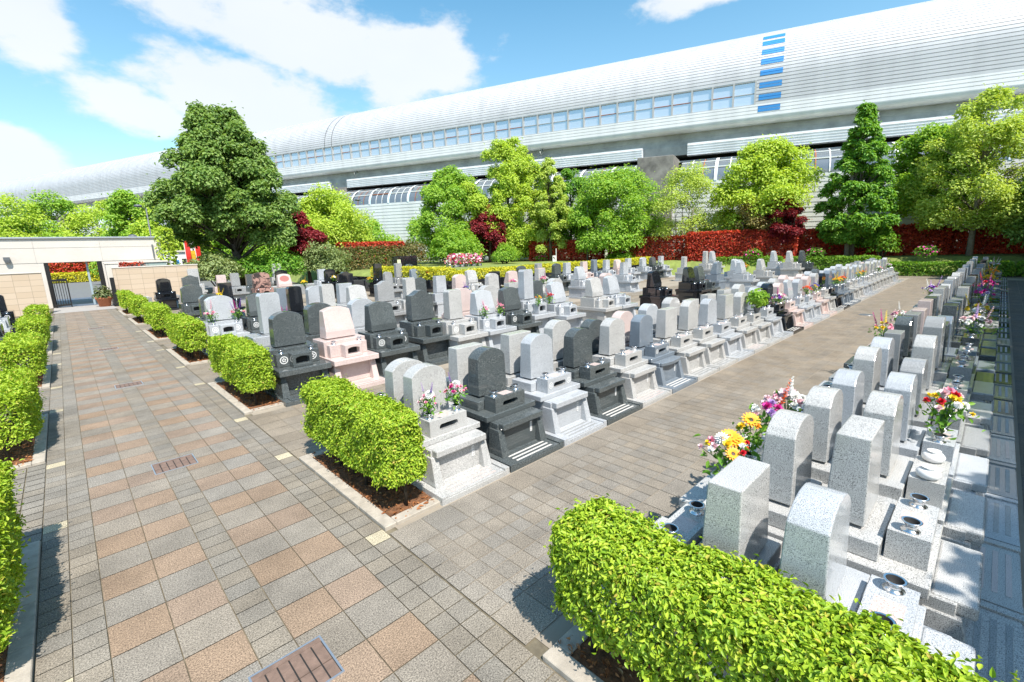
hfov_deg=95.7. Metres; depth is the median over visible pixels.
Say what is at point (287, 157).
window
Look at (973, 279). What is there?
gravestone
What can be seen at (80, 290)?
road
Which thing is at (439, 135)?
window
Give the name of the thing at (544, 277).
bouquet
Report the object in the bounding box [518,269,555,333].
gravestone
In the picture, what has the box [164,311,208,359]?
clipped hedge
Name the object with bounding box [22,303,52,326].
clipped hedge
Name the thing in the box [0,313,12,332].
gravestone
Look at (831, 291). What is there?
gravestone
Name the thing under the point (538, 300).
bouquet
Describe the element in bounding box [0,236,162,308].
gate building
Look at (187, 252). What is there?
banner
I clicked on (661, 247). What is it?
hedge
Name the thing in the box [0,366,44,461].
clipped hedge
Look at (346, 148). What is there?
window
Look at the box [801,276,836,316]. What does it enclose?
gravestone
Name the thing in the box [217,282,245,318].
gravestone
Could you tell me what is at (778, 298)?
bouquet
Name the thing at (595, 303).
gravestone
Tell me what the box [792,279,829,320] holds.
gravestone
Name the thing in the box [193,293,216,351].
gravestone
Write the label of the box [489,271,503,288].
gravestone
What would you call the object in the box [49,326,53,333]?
planting bed
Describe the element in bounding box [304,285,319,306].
gravestone
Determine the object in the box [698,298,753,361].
gravestone
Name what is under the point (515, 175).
lime tree
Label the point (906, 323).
gravestone
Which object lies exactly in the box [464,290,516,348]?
gravestone
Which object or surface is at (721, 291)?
gravestone
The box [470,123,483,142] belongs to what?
window
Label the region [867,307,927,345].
gravestone
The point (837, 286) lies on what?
gravestone
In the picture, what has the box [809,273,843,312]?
gravestone
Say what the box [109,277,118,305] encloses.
signboard
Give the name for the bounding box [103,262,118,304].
gate pier
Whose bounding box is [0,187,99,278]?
bank tree
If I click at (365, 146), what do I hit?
window
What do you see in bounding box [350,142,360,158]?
window
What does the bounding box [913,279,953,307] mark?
gravestone
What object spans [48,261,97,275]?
hedge
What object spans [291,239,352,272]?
shrub
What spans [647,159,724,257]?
spring tree
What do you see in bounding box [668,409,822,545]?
gravestone
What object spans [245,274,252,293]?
gravestone
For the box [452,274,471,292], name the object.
gravestone
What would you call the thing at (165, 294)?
gravestone
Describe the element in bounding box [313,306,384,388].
gravestone
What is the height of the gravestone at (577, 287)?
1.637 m
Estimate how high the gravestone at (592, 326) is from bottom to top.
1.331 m
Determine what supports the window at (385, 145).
in the railway viaduct
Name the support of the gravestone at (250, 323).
on the pavement at (555, 632)
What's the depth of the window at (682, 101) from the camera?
46.02 m
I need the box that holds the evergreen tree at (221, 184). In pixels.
[138,99,307,285]
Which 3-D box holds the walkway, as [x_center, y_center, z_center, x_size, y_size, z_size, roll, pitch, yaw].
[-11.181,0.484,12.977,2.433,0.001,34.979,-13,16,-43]
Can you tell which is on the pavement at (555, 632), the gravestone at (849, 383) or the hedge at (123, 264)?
the gravestone at (849, 383)
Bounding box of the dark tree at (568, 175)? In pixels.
[543,164,599,252]
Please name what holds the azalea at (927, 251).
on the lawn at (673, 264)
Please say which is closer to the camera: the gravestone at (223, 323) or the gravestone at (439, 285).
the gravestone at (223, 323)
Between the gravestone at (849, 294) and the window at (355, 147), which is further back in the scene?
the window at (355, 147)
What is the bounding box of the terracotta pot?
[92,285,112,306]
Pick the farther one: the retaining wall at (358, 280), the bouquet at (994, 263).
the retaining wall at (358, 280)
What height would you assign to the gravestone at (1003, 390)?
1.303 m
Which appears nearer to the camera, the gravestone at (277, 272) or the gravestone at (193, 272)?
the gravestone at (193, 272)
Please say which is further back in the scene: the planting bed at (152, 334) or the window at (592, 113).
the window at (592, 113)
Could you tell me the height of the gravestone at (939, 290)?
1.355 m
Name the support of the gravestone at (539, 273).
on the pavement at (555, 632)
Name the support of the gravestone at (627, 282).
on the pavement at (555, 632)
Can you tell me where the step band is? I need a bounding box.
[54,304,115,313]
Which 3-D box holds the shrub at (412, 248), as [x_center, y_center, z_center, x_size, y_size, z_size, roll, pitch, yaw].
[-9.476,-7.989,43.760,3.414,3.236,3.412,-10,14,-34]
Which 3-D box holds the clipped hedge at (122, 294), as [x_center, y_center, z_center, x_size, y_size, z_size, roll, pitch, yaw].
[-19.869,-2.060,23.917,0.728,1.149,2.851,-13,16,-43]
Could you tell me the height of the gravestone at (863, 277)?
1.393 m
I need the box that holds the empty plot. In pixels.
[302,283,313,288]
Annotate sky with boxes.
[0,0,1011,222]
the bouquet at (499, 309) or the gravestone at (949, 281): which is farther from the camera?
the gravestone at (949, 281)
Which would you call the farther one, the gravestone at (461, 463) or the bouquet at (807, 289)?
the bouquet at (807, 289)
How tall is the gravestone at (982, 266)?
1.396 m
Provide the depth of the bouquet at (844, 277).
19.33 m
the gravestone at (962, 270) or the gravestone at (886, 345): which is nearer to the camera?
the gravestone at (886, 345)
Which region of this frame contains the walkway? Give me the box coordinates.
[35,309,565,681]
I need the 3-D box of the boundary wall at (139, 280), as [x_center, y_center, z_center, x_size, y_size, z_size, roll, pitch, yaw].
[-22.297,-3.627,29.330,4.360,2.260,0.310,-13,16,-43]
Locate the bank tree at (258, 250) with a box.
[214,240,288,274]
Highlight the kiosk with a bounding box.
[163,250,186,264]
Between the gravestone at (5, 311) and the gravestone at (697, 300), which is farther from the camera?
the gravestone at (5, 311)
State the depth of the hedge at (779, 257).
36.61 m
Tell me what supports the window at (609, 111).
in the railway viaduct
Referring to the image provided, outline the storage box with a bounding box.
[128,260,167,266]
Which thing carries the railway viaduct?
on the ground at (536, 647)
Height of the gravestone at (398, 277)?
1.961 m
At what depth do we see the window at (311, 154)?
70.70 m
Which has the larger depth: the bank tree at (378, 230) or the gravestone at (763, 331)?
the bank tree at (378, 230)
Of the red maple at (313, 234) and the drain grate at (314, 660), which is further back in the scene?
the red maple at (313, 234)
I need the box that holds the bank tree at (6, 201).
[0,190,70,278]
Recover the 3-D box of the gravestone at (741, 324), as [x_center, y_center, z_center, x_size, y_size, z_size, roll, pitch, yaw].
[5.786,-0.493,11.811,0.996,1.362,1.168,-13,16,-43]
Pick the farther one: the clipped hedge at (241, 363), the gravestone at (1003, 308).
the gravestone at (1003, 308)
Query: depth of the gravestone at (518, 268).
26.34 m
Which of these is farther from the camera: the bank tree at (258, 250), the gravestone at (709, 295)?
the bank tree at (258, 250)
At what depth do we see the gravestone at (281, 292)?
14.90 m
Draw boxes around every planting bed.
[0,413,48,470]
[0,540,40,681]
[19,340,52,353]
[35,365,50,388]
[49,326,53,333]
[118,310,132,315]
[128,317,146,324]
[142,329,168,339]
[166,347,209,365]
[207,380,283,414]
[299,443,439,530]
[543,623,685,681]
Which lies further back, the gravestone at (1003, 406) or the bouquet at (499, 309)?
the bouquet at (499, 309)
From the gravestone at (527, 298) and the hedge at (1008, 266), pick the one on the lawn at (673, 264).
the hedge at (1008, 266)
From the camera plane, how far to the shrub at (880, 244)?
32.64 m
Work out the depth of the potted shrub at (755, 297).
12.36 m
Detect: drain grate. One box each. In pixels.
[98,347,118,350]
[114,381,143,388]
[151,454,198,475]
[248,635,344,681]
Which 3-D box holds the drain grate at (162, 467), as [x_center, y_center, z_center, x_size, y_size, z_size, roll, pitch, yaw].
[-4.498,1.640,6.184,0.470,0.012,0.410,-13,16,-43]
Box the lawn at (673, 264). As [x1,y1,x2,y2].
[289,252,1023,282]
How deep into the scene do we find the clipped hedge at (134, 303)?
19.75 m
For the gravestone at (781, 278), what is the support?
on the pavement at (555, 632)
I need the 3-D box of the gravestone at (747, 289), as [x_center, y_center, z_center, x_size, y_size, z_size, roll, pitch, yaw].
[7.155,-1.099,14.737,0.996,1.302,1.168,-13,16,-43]
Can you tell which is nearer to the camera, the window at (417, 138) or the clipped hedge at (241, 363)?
the clipped hedge at (241, 363)
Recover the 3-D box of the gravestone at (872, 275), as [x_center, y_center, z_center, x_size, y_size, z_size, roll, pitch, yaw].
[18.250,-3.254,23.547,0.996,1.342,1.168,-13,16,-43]
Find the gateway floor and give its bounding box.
[57,297,97,307]
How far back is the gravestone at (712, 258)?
36.82 m
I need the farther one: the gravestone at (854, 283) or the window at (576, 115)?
the window at (576, 115)
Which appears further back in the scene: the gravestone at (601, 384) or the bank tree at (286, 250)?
the bank tree at (286, 250)
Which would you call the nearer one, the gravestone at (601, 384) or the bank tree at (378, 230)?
the gravestone at (601, 384)
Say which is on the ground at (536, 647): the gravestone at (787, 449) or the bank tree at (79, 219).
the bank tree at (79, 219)
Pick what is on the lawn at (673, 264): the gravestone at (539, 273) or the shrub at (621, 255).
the shrub at (621, 255)
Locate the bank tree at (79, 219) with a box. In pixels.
[41,194,114,276]
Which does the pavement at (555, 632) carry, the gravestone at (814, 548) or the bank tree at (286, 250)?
the gravestone at (814, 548)
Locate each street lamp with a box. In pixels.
[134,204,151,235]
[584,190,589,260]
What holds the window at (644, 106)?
in the railway viaduct
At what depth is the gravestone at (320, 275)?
30.48 m
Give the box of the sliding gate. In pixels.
[49,278,72,307]
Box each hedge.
[0,330,49,376]
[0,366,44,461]
[0,457,31,652]
[13,313,52,343]
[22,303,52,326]
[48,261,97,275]
[51,271,99,283]
[116,289,134,312]
[119,261,143,266]
[126,294,148,321]
[141,300,172,336]
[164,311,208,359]
[207,332,275,404]
[296,373,428,505]
[333,240,405,273]
[370,264,455,280]
[446,262,574,280]
[528,239,605,260]
[543,493,1019,681]
[568,256,650,270]
[607,235,698,260]
[684,228,798,261]
[716,255,783,267]
[785,223,952,255]
[793,254,881,269]
[886,260,1015,276]
[950,224,1023,253]
[1014,260,1023,276]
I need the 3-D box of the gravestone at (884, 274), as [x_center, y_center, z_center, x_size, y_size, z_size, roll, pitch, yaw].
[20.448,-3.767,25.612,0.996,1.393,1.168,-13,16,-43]
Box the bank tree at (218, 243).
[177,232,244,279]
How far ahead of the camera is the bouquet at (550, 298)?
13.98 m
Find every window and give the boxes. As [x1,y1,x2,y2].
[269,155,276,166]
[275,154,284,168]
[282,153,291,167]
[291,151,299,166]
[298,150,307,165]
[306,149,316,164]
[315,148,324,162]
[323,146,333,161]
[332,145,342,160]
[341,143,351,159]
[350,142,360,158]
[359,140,370,156]
[369,139,380,155]
[379,137,390,154]
[389,136,401,152]
[400,134,411,151]
[411,132,422,150]
[422,130,434,148]
[433,129,446,147]
[445,127,458,145]
[457,125,470,143]
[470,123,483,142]
[482,121,496,140]
[496,119,509,138]
[509,117,523,136]
[523,114,538,135]
[538,112,553,133]
[553,110,568,131]
[568,107,584,129]
[584,104,600,127]
[601,102,617,124]
[618,99,635,122]
[635,96,653,120]
[654,93,672,117]
[673,90,692,115]
[692,87,713,112]
[713,84,734,109]
[734,80,756,106]
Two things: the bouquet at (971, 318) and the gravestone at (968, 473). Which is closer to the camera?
the gravestone at (968, 473)
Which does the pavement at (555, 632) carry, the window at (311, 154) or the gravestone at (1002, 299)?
the gravestone at (1002, 299)
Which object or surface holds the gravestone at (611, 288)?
on the pavement at (555, 632)
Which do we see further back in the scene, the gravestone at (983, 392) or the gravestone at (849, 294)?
the gravestone at (849, 294)
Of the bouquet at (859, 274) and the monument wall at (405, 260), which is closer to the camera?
the bouquet at (859, 274)
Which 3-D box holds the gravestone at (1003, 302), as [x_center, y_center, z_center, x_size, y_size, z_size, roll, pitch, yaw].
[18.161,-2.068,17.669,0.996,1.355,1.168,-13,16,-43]
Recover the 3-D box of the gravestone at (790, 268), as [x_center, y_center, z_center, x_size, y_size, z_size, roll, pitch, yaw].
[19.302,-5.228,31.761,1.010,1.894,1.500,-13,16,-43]
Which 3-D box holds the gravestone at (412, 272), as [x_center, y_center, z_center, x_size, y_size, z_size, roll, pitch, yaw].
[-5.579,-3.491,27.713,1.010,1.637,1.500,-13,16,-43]
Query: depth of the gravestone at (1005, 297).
18.88 m
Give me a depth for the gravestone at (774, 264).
32.95 m
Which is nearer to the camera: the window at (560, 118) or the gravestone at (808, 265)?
the gravestone at (808, 265)
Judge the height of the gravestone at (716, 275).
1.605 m
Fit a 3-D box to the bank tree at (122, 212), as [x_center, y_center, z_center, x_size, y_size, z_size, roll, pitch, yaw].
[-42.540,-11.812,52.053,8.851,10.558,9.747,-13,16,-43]
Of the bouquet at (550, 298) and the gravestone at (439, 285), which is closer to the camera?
the bouquet at (550, 298)
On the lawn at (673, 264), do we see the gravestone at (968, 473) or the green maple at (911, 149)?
the green maple at (911, 149)
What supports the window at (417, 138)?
in the railway viaduct
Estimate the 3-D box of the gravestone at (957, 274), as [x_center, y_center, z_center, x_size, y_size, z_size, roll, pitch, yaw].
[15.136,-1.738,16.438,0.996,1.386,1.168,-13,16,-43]
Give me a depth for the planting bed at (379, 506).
5.21 m
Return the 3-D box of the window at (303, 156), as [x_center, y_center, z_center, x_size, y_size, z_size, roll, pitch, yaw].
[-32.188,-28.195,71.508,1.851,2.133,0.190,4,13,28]
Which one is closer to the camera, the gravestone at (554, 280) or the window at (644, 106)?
the gravestone at (554, 280)
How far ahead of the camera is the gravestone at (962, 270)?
17.97 m
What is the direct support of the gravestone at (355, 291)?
on the pavement at (555, 632)
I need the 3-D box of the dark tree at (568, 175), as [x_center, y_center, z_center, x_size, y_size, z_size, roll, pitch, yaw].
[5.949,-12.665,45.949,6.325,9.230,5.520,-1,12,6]
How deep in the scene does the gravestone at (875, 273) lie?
24.21 m
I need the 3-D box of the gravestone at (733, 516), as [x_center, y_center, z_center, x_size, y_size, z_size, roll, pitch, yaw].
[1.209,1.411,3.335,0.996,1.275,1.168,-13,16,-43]
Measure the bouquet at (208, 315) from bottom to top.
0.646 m
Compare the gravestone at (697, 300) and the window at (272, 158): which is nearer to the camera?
the gravestone at (697, 300)
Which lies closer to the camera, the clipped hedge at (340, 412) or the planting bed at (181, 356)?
the clipped hedge at (340, 412)
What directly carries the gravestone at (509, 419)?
on the pavement at (555, 632)
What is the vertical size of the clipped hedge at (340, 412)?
1.143 m
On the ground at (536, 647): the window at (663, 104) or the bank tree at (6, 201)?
the bank tree at (6, 201)
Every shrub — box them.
[182,250,252,286]
[232,242,306,277]
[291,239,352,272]
[395,239,431,263]
[425,224,487,264]
[490,242,522,263]
[605,251,636,258]
[745,288,769,311]
[863,231,903,258]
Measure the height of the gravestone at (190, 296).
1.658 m
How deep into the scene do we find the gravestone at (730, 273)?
26.85 m
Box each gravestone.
[0,295,17,332]
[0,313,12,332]
[0,323,5,339]
[153,278,179,310]
[178,285,202,317]
[181,275,203,294]
[187,268,207,292]
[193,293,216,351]
[202,295,249,355]
[212,275,226,293]
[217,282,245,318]
[229,273,249,303]
[241,293,259,333]
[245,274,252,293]
[245,292,280,385]
[251,272,273,292]
[260,311,331,406]
[270,264,280,285]
[273,270,286,285]
[274,274,303,304]
[274,288,287,310]
[285,286,304,328]
[292,284,304,293]
[303,302,329,341]
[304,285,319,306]
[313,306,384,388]
[314,269,324,285]
[319,284,341,306]
[321,269,336,297]
[335,271,353,302]
[336,283,351,305]
[342,285,367,307]
[347,298,371,333]
[358,301,419,377]
[368,264,382,296]
[371,358,421,461]
[374,281,406,327]
[383,272,402,298]
[393,263,404,292]
[395,277,433,310]
[399,290,454,365]
[403,363,509,505]
[409,269,421,277]
[414,277,437,317]
[429,275,446,317]
[440,289,487,346]
[441,288,470,318]
[446,342,482,405]
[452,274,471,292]
[459,346,563,472]
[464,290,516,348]
[465,270,482,291]
[478,285,497,310]
[485,273,498,291]
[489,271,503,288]
[495,287,541,332]
[500,330,530,386]
[501,271,517,285]
[504,282,517,289]
[512,333,606,446]
[516,266,525,274]
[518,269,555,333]
[533,263,548,280]
[533,280,544,300]
[535,269,545,296]
[544,278,568,300]
[544,319,570,371]
[545,282,585,327]
[548,263,570,290]
[556,327,641,425]
[563,262,573,285]
[567,266,586,298]
[577,273,612,311]
[577,277,621,320]
[580,261,597,278]
[580,319,601,355]
[585,456,781,681]
[588,259,603,277]
[592,317,671,407]
[599,260,618,275]
[602,275,637,316]
[611,259,630,273]
[611,310,632,346]
[615,262,642,291]
[625,258,643,280]
[625,314,696,393]
[636,257,654,279]
[637,271,678,309]
[638,303,657,337]
[649,257,667,277]
[653,307,718,381]
[658,256,674,276]
[661,297,679,328]
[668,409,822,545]
[674,256,686,280]
[675,267,710,303]
[677,300,737,370]
[682,298,698,318]
[693,266,719,295]
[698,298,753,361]
[699,251,712,273]
[700,293,715,302]
[705,262,725,289]
[708,251,724,272]
[716,288,730,300]
[717,293,768,353]
[724,259,748,287]
[727,385,842,486]
[729,261,759,288]
[731,284,744,295]
[733,292,781,346]
[745,286,756,292]
[747,287,793,339]
[751,482,975,681]
[753,259,778,283]
[760,283,803,334]
[761,368,864,436]
[766,251,782,277]
[768,278,778,284]
[773,283,812,328]
[778,275,788,282]
[780,251,803,276]
[783,279,821,324]
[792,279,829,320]
[796,250,816,273]
[796,274,804,278]
[796,346,881,415]
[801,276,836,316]
[804,271,811,275]
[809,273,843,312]
[811,269,819,272]
[818,273,849,309]
[819,336,894,391]
[824,270,855,306]
[828,329,904,380]
[828,414,1023,681]
[831,271,860,303]
[836,269,865,301]
[841,266,869,298]
[843,316,913,368]
[848,266,874,296]
[852,264,878,294]
[858,265,882,292]
[860,263,885,290]
[863,390,1023,614]
[865,261,889,288]
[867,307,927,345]
[870,262,892,287]
[872,260,895,285]
[878,260,898,283]
[878,298,933,336]
[880,259,900,282]
[882,258,903,281]
[884,371,1019,547]
[885,296,937,330]
[892,294,941,325]
[899,357,1017,499]
[904,311,921,351]
[909,284,950,310]
[911,334,1015,464]
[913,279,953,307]
[915,287,945,314]
[917,276,956,303]
[917,285,948,305]
[922,316,1014,437]
[925,272,960,296]
[938,315,1012,398]
[941,264,969,283]
[941,303,1011,384]
[941,321,1013,415]
[947,300,1011,372]
[951,297,1010,361]
[954,294,1010,353]
[955,277,958,293]
[956,286,1009,345]
[957,261,972,273]
[958,268,965,282]
[961,285,1009,338]
[962,283,1009,332]
[965,282,1008,326]
[966,276,1008,322]
[969,275,1008,317]
[970,274,1008,313]
[972,269,1007,306]
[974,268,1007,303]
[977,264,1007,295]
[977,275,1008,310]
[979,263,1007,293]
[980,260,1006,287]
[980,271,1007,300]
[981,268,1007,298]
[983,257,1006,281]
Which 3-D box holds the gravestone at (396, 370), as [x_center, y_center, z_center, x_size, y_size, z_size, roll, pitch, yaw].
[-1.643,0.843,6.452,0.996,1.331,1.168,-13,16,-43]
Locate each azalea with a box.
[535,254,547,260]
[742,247,762,258]
[805,247,826,256]
[912,245,939,257]
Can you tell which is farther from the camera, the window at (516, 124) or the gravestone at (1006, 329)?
the window at (516, 124)
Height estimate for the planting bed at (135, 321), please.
0.138 m
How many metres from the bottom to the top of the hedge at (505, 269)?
0.849 m
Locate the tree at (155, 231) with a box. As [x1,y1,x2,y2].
[151,226,180,264]
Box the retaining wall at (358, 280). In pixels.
[353,263,657,292]
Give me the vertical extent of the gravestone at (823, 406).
1.345 m
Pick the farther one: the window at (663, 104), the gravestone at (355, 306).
the window at (663, 104)
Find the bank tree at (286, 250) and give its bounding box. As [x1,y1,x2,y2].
[275,217,321,266]
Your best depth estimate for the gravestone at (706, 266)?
33.81 m
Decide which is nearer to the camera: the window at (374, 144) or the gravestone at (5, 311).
the gravestone at (5, 311)
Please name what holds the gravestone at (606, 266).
on the pavement at (555, 632)
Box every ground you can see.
[0,275,1023,681]
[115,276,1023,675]
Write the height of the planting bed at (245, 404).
0.142 m
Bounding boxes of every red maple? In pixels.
[287,210,328,282]
[470,204,506,262]
[757,196,808,255]
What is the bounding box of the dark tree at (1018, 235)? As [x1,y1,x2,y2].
[1000,176,1023,251]
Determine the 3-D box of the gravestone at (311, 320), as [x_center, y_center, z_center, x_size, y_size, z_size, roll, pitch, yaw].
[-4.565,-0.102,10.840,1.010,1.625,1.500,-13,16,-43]
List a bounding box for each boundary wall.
[0,272,48,316]
[111,264,197,301]
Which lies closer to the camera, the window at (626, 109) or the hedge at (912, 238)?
the hedge at (912, 238)
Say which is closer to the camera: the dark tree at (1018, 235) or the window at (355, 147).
the dark tree at (1018, 235)
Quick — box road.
[53,278,293,299]
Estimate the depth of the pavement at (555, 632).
5.59 m
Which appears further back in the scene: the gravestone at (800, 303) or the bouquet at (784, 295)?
the gravestone at (800, 303)
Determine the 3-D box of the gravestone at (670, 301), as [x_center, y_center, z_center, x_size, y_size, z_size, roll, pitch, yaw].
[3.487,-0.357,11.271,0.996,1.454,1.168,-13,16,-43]
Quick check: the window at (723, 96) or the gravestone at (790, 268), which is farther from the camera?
the window at (723, 96)
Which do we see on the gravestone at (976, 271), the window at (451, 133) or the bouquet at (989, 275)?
the bouquet at (989, 275)
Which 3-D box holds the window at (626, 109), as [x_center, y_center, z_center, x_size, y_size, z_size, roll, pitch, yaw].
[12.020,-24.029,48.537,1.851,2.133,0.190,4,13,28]
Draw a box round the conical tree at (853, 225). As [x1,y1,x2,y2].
[813,100,901,255]
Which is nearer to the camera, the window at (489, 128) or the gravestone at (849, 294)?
the gravestone at (849, 294)
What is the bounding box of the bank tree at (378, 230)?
[347,211,403,263]
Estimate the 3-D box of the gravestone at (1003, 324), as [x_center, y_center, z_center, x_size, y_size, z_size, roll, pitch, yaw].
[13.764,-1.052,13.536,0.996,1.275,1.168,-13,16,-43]
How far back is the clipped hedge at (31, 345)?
10.16 m
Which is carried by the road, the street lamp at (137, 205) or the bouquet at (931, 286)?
the street lamp at (137, 205)
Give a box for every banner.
[184,241,191,262]
[189,243,195,261]
[195,246,200,281]
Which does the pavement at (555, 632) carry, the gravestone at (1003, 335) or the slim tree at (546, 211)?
the gravestone at (1003, 335)
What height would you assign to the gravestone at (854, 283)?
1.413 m
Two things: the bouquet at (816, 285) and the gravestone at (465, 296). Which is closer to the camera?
the gravestone at (465, 296)
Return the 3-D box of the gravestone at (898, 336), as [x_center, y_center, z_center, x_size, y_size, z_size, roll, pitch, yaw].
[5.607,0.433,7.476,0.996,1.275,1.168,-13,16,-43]
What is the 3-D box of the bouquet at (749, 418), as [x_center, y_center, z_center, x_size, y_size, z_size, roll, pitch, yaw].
[2.103,0.857,4.066,0.307,0.439,0.385,-13,16,-43]
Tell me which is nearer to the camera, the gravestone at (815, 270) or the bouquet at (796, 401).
the bouquet at (796, 401)
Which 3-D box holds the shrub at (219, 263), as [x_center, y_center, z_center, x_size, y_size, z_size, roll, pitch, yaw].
[-20.715,-4.957,33.104,4.640,3.026,4.225,-13,16,-43]
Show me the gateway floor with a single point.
(85, 301)
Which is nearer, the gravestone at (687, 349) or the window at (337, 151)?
the gravestone at (687, 349)
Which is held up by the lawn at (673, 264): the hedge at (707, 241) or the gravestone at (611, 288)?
the hedge at (707, 241)
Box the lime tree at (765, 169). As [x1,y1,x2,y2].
[705,134,824,230]
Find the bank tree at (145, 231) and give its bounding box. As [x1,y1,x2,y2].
[126,202,221,276]
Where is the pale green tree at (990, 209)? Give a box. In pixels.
[900,73,1023,255]
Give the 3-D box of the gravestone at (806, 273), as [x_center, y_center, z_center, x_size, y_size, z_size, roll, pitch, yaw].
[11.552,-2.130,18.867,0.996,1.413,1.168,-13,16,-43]
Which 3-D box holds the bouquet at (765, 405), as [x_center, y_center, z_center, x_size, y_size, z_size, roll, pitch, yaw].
[2.489,0.684,4.460,0.348,0.652,0.422,3,12,21]
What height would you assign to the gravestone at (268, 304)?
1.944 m
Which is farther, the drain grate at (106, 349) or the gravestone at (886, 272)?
the gravestone at (886, 272)
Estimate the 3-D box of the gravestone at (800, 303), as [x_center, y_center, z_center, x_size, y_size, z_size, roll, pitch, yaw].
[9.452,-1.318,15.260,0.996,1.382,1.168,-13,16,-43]
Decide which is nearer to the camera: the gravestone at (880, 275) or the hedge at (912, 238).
the gravestone at (880, 275)
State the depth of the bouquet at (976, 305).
9.97 m
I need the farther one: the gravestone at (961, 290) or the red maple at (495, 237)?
the red maple at (495, 237)
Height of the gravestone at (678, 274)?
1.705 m
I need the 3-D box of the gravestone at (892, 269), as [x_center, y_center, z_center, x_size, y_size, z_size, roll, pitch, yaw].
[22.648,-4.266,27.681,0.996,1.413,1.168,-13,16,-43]
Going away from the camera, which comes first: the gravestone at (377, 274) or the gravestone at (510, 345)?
the gravestone at (510, 345)
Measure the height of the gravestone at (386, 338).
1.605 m
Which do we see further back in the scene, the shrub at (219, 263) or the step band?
the shrub at (219, 263)
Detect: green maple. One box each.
[283,183,375,268]
[406,164,488,262]
[567,163,671,254]
[882,117,1000,217]
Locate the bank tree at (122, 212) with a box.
[88,186,177,277]
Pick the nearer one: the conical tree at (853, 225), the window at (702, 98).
the conical tree at (853, 225)
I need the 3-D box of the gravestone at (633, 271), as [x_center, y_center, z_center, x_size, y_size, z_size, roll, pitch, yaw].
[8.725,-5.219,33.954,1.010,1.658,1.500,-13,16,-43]
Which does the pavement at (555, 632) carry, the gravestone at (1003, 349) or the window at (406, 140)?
the gravestone at (1003, 349)
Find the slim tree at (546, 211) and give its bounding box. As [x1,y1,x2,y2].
[528,155,572,260]
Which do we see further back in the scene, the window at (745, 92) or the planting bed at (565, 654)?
the window at (745, 92)
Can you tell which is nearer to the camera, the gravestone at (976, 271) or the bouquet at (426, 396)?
the bouquet at (426, 396)
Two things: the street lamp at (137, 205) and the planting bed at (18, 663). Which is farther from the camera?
the street lamp at (137, 205)
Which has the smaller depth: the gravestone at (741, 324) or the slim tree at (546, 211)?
the gravestone at (741, 324)
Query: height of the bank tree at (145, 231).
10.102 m
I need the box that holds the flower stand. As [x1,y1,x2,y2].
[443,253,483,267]
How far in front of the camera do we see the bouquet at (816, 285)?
16.42 m
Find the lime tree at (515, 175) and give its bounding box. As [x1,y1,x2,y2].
[460,136,556,260]
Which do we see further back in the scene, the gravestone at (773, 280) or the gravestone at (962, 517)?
the gravestone at (773, 280)
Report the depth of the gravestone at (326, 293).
14.94 m
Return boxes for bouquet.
[203,299,217,322]
[228,298,249,319]
[417,382,442,415]
[439,372,467,409]
[479,302,489,317]
[496,299,504,314]
[535,294,542,306]
[540,273,547,282]
[543,289,555,303]
[693,429,762,475]
[732,412,766,458]
[749,379,790,439]
[763,376,805,411]
[771,288,781,303]
[776,289,788,302]
[800,281,812,293]
[810,279,821,291]
[832,272,840,283]
[840,272,848,282]
[855,267,863,277]
[868,309,895,336]
[887,305,905,320]
[915,386,985,439]
[922,277,941,295]
[959,307,1003,336]
[964,292,995,320]
[973,278,995,301]
[976,272,997,289]
[982,266,1001,284]
[985,263,999,274]
[988,259,1003,268]
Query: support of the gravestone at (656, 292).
on the pavement at (555, 632)
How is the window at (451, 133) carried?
in the railway viaduct
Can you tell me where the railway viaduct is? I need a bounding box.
[0,0,1023,260]
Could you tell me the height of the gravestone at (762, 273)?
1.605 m
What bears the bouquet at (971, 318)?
on the gravestone at (983, 354)
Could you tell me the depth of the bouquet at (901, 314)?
10.00 m
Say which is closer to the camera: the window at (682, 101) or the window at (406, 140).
the window at (682, 101)
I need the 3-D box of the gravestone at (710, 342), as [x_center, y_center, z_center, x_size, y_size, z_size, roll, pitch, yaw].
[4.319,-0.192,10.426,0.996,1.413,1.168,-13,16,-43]
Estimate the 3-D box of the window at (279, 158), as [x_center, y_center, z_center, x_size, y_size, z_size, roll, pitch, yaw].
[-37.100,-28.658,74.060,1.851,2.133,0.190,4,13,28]
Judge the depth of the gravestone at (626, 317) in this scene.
9.47 m
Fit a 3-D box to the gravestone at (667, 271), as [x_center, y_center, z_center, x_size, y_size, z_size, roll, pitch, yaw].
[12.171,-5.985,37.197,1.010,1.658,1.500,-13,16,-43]
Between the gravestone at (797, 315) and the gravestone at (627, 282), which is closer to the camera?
the gravestone at (797, 315)
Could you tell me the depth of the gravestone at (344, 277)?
24.92 m
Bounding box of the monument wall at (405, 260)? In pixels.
[392,256,416,265]
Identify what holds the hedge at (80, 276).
on the ground at (536, 647)
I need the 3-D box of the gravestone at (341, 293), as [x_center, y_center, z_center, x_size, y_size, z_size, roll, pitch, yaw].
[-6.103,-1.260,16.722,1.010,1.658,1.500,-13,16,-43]
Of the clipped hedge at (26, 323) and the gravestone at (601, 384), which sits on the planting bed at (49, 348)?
the clipped hedge at (26, 323)
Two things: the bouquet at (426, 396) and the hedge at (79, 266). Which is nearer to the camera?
the bouquet at (426, 396)
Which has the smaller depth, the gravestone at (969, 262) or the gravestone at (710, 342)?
the gravestone at (710, 342)
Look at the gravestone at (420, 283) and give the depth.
18.46 m

